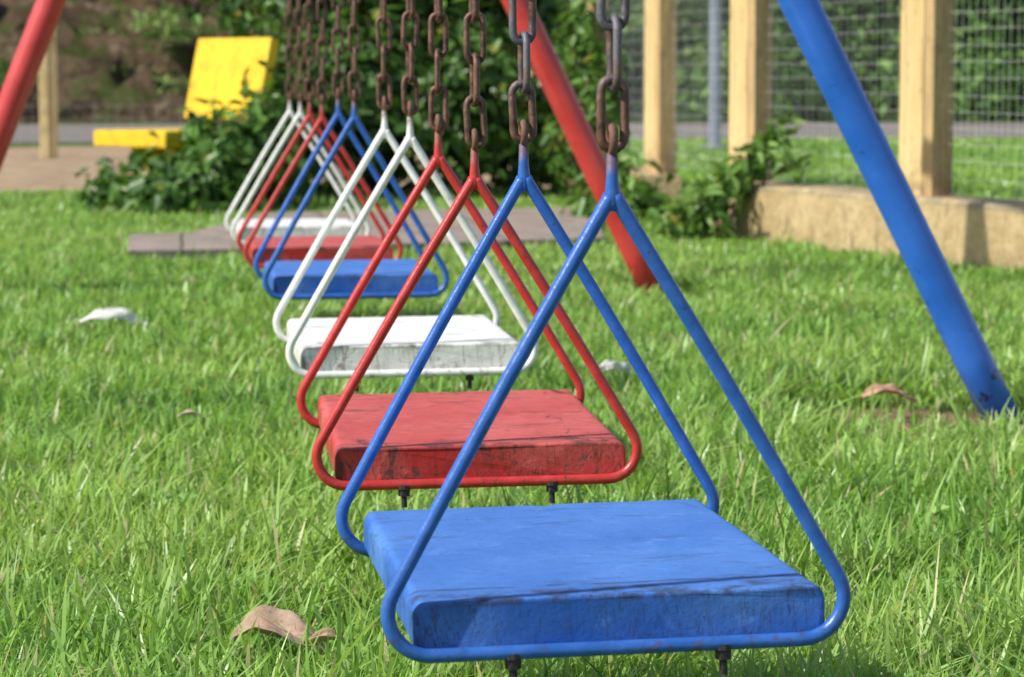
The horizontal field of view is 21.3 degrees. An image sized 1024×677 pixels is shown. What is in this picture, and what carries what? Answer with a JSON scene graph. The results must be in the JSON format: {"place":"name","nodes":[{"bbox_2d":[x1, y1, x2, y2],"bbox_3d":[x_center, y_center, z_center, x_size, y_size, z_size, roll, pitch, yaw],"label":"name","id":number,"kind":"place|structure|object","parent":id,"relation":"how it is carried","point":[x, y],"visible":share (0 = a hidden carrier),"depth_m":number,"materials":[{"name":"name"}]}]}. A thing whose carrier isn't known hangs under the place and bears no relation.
{"place":"outdoors","nodes":[
{"label":"outdoors","id":0,"kind":"place"},
{"bbox_2d":[0,146,550,194],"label":"dirt path","id":1,"kind":"structure","parent":0,"point":[26,168],"depth_m":20.09,"materials":[{"name":"brown soil"}]},
{"bbox_2d":[21,0,645,158],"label":"fence","id":2,"kind":"object","parent":1,"relation":"on","point":[48,103],"visible":0.23,"depth_m":22.10,"materials":[{"name":"beige wood"}]},
{"bbox_2d":[128,207,603,261],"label":"pavement","id":3,"kind":"structure","parent":0,"point":[528,224],"depth_m":10.85,"materials":[{"name":"concrete"}]},
{"bbox_2d":[0,0,1023,123],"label":"hillside","id":4,"kind":"structure","parent":0,"point":[86,59],"depth_m":40.06,"materials":[{"name":"green plant"}]},
{"bbox_2d":[0,121,1023,676],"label":"ground","id":5,"kind":"structure","parent":0,"point":[839,411],"depth_m":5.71,"materials":[{"name":"green plant"}]},
{"bbox_2d":[79,308,151,326],"bbox_3d":[-1.027,-0.053,7.056,0.191,0.056,0.060,-1,20,-11],"label":"dry leaf","id":6,"kind":"object","parent":5,"relation":"on","point":[102,314],"visible":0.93,"depth_m":7.03,"materials":[{"name":"white plant"}]},
{"bbox_2d":[94,37,278,174],"bbox_3d":[-1.654,-1.097,13.900,0.759,0.880,0.600,-6,8,-45],"label":"park bench","id":7,"kind":"object","parent":5,"relation":"on","point":[221,66],"visible":0.45,"depth_m":14.00,"materials":[{"name":"yellow paint"}]},
{"bbox_2d":[178,410,205,419],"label":"dry leaf","id":8,"kind":"object","parent":5,"relation":"on","point":[190,412],"visible":1,"depth_m":5.00,"materials":[{"name":"beige plant"}]},
{"bbox_2d":[73,20,318,217],"bbox_3d":[-1.374,-1.094,13.673,1.161,1.041,2.182,2,6,23],"label":"shrub","id":9,"kind":"object","parent":5,"relation":"on","point":[211,169],"visible":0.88,"depth_m":13.07,"materials":[{"name":"green plant"}]},
{"bbox_2d":[231,605,330,654],"bbox_3d":[-0.263,0.334,3.075,0.117,0.049,0.053,1,24,13],"label":"dry leaf","id":10,"kind":"object","parent":5,"relation":"on","point":[287,620],"visible":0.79,"depth_m":3.09,"materials":[{"name":"beige plant"}]},
{"bbox_2d":[309,628,352,648],"bbox_3d":[-0.206,0.342,3.074,0.062,0.028,0.016,-2,16,-22],"label":"dry leaf","id":11,"kind":"object","parent":5,"relation":"on","point":[323,634],"visible":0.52,"depth_m":3.07,"materials":[{"name":"beige plant"}]},
{"bbox_2d":[186,0,577,199],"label":"shrub","id":12,"kind":"object","parent":5,"relation":"on","point":[238,18],"visible":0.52,"depth_m":14.62,"materials":[{"name":"green plant"}]},
{"bbox_2d":[0,0,796,98],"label":"bank weeds","id":13,"kind":"object","parent":5,"relation":"on","point":[170,17],"visible":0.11,"depth_m":39.55,"materials":[{"name":"green plant"}]},
{"bbox_2d":[0,0,1020,423],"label":"swing set","id":14,"kind":"object","parent":5,"relation":"on","point":[890,188],"visible":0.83,"depth_m":5.42,"materials":[{"name":"blue paint"}]},
{"bbox_2d":[225,0,370,244],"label":"swing","id":15,"kind":"object","parent":14,"relation":"hanging from","point":[314,226],"visible":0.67,"depth_m":8.02,"materials":[{"name":"white paint"}]},
{"bbox_2d":[236,0,402,268],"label":"swing","id":16,"kind":"object","parent":14,"relation":"hanging from","point":[362,247],"visible":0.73,"depth_m":7.00,"materials":[{"name":"red paint"}]},
{"bbox_2d":[253,0,449,309],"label":"swing","id":17,"kind":"object","parent":14,"relation":"hanging from","point":[389,278],"visible":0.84,"depth_m":5.97,"materials":[{"name":"blue paint"}]},
{"bbox_2d":[273,0,538,391],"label":"swing","id":18,"kind":"object","parent":14,"relation":"hanging from","point":[469,347],"visible":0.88,"depth_m":4.42,"materials":[{"name":"white paint"}]},
{"bbox_2d":[297,0,641,507],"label":"swing","id":19,"kind":"object","parent":14,"relation":"hanging from","point":[551,440],"visible":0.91,"depth_m":3.38,"materials":[{"name":"red paint"}]},
{"bbox_2d":[336,0,850,676],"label":"swing","id":20,"kind":"object","parent":14,"relation":"hanging from","point":[512,586],"visible":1,"depth_m":2.37,"materials":[{"name":"blue paint"}]},
{"bbox_2d":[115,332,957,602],"bbox_3d":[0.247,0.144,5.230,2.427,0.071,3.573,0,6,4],"label":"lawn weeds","id":21,"kind":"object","parent":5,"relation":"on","point":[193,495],"visible":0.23,"depth_m":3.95,"materials":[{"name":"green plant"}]},
{"bbox_2d":[523,0,644,200],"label":"shrub","id":22,"kind":"object","parent":5,"relation":"on","point":[576,45],"visible":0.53,"depth_m":14.06,"materials":[{"name":"green plant"}]},
{"bbox_2d":[599,360,632,372],"bbox_3d":[0.227,0.060,5.801,0.028,0.032,0.112,5,8,42],"label":"dry leaf","id":23,"kind":"object","parent":5,"relation":"on","point":[624,366],"visible":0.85,"depth_m":5.78,"materials":[{"name":"white plant"}]},
{"bbox_2d":[559,131,675,228],"bbox_3d":[0.473,-0.703,12.214,0.511,0.494,1.076,-1,6,-7],"label":"shrub","id":24,"kind":"object","parent":5,"relation":"on","point":[642,197],"visible":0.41,"depth_m":12.10,"materials":[{"name":"green plant"}]},
{"bbox_2d":[564,160,681,201],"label":"wall","id":25,"kind":"structure","parent":5,"relation":"on","point":[673,187],"depth_m":12.77,"materials":[{"name":"paint"}]},
{"bbox_2d":[402,0,1023,121],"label":"woodland","id":26,"kind":"object","parent":5,"relation":"on","point":[980,66],"visible":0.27,"depth_m":39.81,"materials":[{"name":"green plant"}]},
{"bbox_2d":[702,0,726,149],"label":"steel pole","id":27,"kind":"object","parent":5,"relation":"on","point":[715,33],"visible":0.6,"depth_m":24.23,"materials":[{"name":"grey metal"}]},
{"bbox_2d":[641,112,813,243],"bbox_3d":[0.794,-0.607,10.960,0.769,0.607,0.512,4,7,36],"label":"shrub","id":28,"kind":"object","parent":5,"relation":"on","point":[695,211],"visible":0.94,"depth_m":10.93,"materials":[{"name":"green plant"}]},
{"bbox_2d":[714,181,1023,270],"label":"wall","id":29,"kind":"structure","parent":5,"relation":"on","point":[977,230],"depth_m":10.15,"materials":[{"name":"paint"}]},
{"bbox_2d":[530,0,1023,198],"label":"fence","id":30,"kind":"object","parent":29,"relation":"on","point":[925,126],"visible":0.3,"depth_m":11.44,"materials":[{"name":"beige wood"}]},
{"bbox_2d":[862,383,916,402],"bbox_3d":[0.768,0.113,5.528,0.121,0.039,0.041,-1,20,-15],"label":"dry leaf","id":31,"kind":"object","parent":5,"relation":"on","point":[891,388],"visible":0.95,"depth_m":5.52,"materials":[{"name":"brown plant"}]},
{"bbox_2d":[12,123,1022,141],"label":"road","id":32,"kind":"structure","parent":0,"point":[66,133],"depth_m":32.78,"materials":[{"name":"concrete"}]},
{"bbox_2d":[506,135,1023,199],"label":"meadow grass","id":33,"kind":"structure","parent":0,"point":[965,166],"depth_m":20.26,"materials":[{"name":"green plant"}]}
]}

